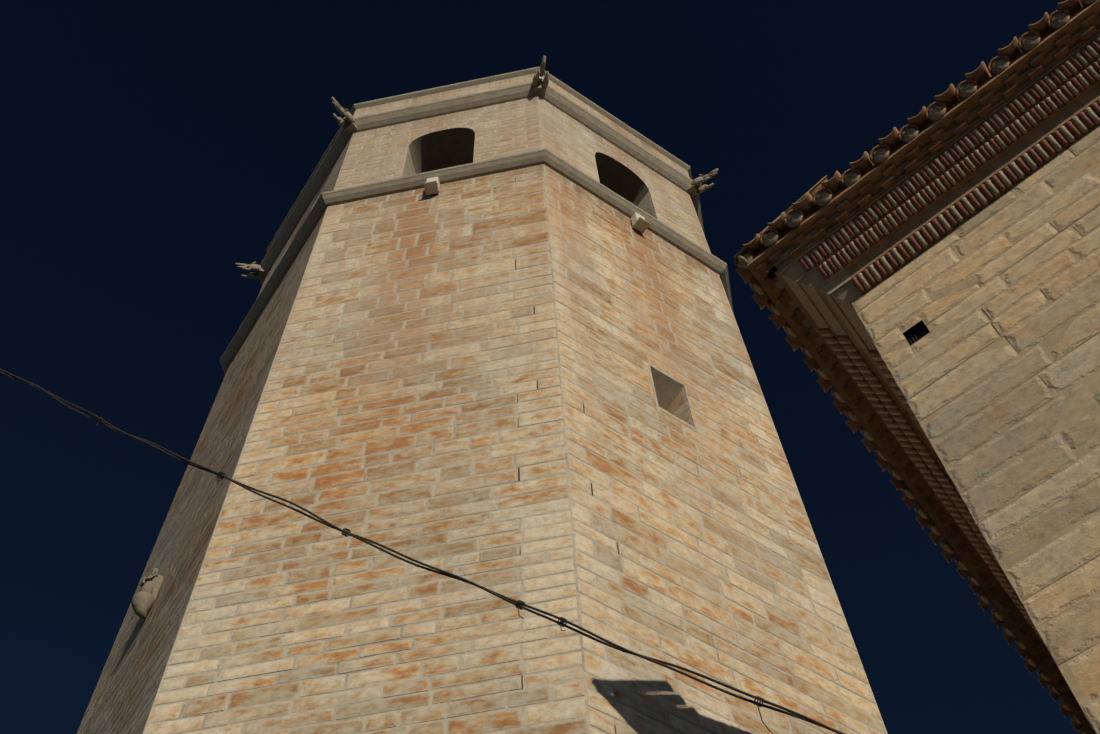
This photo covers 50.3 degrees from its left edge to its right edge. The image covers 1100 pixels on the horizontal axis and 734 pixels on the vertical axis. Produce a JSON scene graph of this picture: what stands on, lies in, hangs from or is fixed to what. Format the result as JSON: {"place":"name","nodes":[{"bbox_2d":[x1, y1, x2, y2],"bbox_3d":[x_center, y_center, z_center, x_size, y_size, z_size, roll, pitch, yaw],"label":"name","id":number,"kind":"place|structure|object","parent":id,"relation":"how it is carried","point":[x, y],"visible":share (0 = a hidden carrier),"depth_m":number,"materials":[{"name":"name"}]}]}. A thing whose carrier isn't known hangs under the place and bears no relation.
{"place":"outdoors","nodes":[
{"label":"outdoors","id":0,"kind":"place"},
{"bbox_2d":[0,369,845,733],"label":"cable","id":1,"kind":"object","parent":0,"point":[520,605],"visible":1,"depth_m":5.92,"materials":[{"name":"rubber"}]},
{"bbox_2d":[77,96,887,733],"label":"tower walls","id":2,"kind":"structure","parent":0,"point":[455,378],"depth_m":12.49,"materials":[{"name":"beige stone"}]},
{"bbox_2d":[131,568,163,618],"bbox_3d":[-4.663,2.606,13.567,0.260,0.823,0.260,-10,-60,4],"label":"saint statue","id":3,"kind":"object","parent":2,"relation":"attached to","point":[143,600],"visible":0.98,"depth_m":13.39,"materials":[{"name":"stone"}]},
{"bbox_2d":[235,261,266,279],"bbox_3d":[-6.197,-2.041,24.611,0.863,0.476,0.320,9,-61,-7],"label":"gargoyle","id":4,"kind":"object","parent":2,"relation":"attached to","point":[255,268],"visible":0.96,"depth_m":24.47,"materials":[{"name":"stone"}]},
{"bbox_2d":[331,97,357,134],"bbox_3d":[-4.025,-4.904,23.055,0.320,0.476,0.903,-31,-64,15],"label":"gargoyle","id":5,"kind":"object","parent":2,"relation":"attached to","point":[351,126],"visible":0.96,"depth_m":22.95,"materials":[{"name":"stone"}]},
{"bbox_2d":[423,177,439,194],"bbox_3d":[-1.938,-3.027,19.273,0.220,0.470,0.220,-10,-60,4],"label":"floodlight box","id":6,"kind":"object","parent":2,"relation":"attached to","point":[431,185],"visible":1,"depth_m":19.09,"materials":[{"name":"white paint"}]},
{"bbox_2d":[219,82,733,374],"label":"tower mouldings","id":7,"kind":"object","parent":2,"relation":"attached to","point":[617,139],"visible":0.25,"depth_m":20.81,"materials":[{"name":"grey stone"}]},
{"bbox_2d":[266,67,691,251],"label":"cornice","id":8,"kind":"structure","parent":2,"relation":"attached to","point":[617,121],"depth_m":23.95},
{"bbox_2d":[288,128,688,423],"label":"tower reveals","id":9,"kind":"object","parent":2,"relation":"attached to","point":[442,149],"visible":0.17,"depth_m":22.22,"materials":[{"name":"beige stone"}]},
{"bbox_2d":[352,73,689,177],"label":"parapet","id":10,"kind":"structure","parent":2,"relation":"on","point":[445,95],"depth_m":23.69,"materials":[{"name":"beige stone"}]},
{"bbox_2d":[402,142,656,218],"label":"tower jambs","id":11,"kind":"object","parent":2,"relation":"attached to","point":[646,204],"depth_m":21.56,"materials":[{"name":"beige stone"}]},
{"bbox_2d":[532,56,548,96],"bbox_3d":[-0.180,-5.600,22.800,0.320,0.476,0.863,9,-61,-7],"label":"gargoyle","id":12,"kind":"object","parent":2,"relation":"attached to","point":[537,89],"visible":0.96,"depth_m":22.69,"materials":[{"name":"stone"}]},
{"bbox_2d":[631,212,649,232],"bbox_3d":[1.515,-2.474,19.717,0.220,0.470,0.220,30,-65,-17],"label":"floodlight box","id":13,"kind":"object","parent":2,"relation":"attached to","point":[640,223],"visible":1,"depth_m":19.53,"materials":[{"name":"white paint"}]},
{"bbox_2d":[667,386,694,426],"bbox_3d":[1.663,0.621,15.049,0.289,1.010,0.232,-10,-60,4],"label":"tower niche jamb","id":14,"kind":"object","parent":2,"relation":"attached to","point":[679,407],"visible":0.48,"depth_m":15.15,"materials":[{"name":"beige stone"}]},
{"bbox_2d":[687,168,718,197],"bbox_3d":[3.075,-3.765,23.969,0.903,0.476,0.320,-31,-64,15],"label":"gargoyle","id":15,"kind":"object","parent":2,"relation":"attached to","point":[693,190],"visible":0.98,"depth_m":23.85,"materials":[{"name":"stone"}]},
{"bbox_2d":[0,0,1079,733],"label":"sky","id":16,"kind":"structure","parent":0,"point":[150,149],"materials":[{"name":"blue"}]},
{"bbox_2d":[852,124,1099,733],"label":"chapel walls","id":17,"kind":"structure","parent":0,"point":[995,372],"depth_m":6.75,"materials":[{"name":"beige stone"}]},
{"bbox_2d":[903,320,929,345],"bbox_3d":[2.441,-0.165,7.656,0.220,0.170,0.231,-10,-60,4],"label":"vent","id":18,"kind":"object","parent":17,"relation":"in","point":[916,332],"visible":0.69,"depth_m":7.70,"materials":[{"name":"black metal"}]},
{"bbox_2d":[747,0,1099,733],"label":"eaves","id":19,"kind":"object","parent":17,"relation":"attached to","point":[819,300],"visible":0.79,"depth_m":8.47,"materials":[{"name":"brown stone"}]},
{"bbox_2d":[799,36,1099,646],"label":"chapel cornice gadroons","id":20,"kind":"object","parent":19,"relation":"attached to","point":[1023,165],"visible":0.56,"depth_m":8.26,"materials":[{"name":"brown stone"}]},
{"bbox_2d":[755,13,1097,733],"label":"roof tiles","id":21,"kind":"object","parent":17,"relation":"attached to","point":[771,279],"visible":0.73,"depth_m":8.78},
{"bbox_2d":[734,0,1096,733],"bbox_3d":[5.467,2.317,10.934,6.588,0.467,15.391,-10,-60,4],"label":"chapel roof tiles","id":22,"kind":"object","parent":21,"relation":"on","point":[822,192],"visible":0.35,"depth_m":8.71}
]}

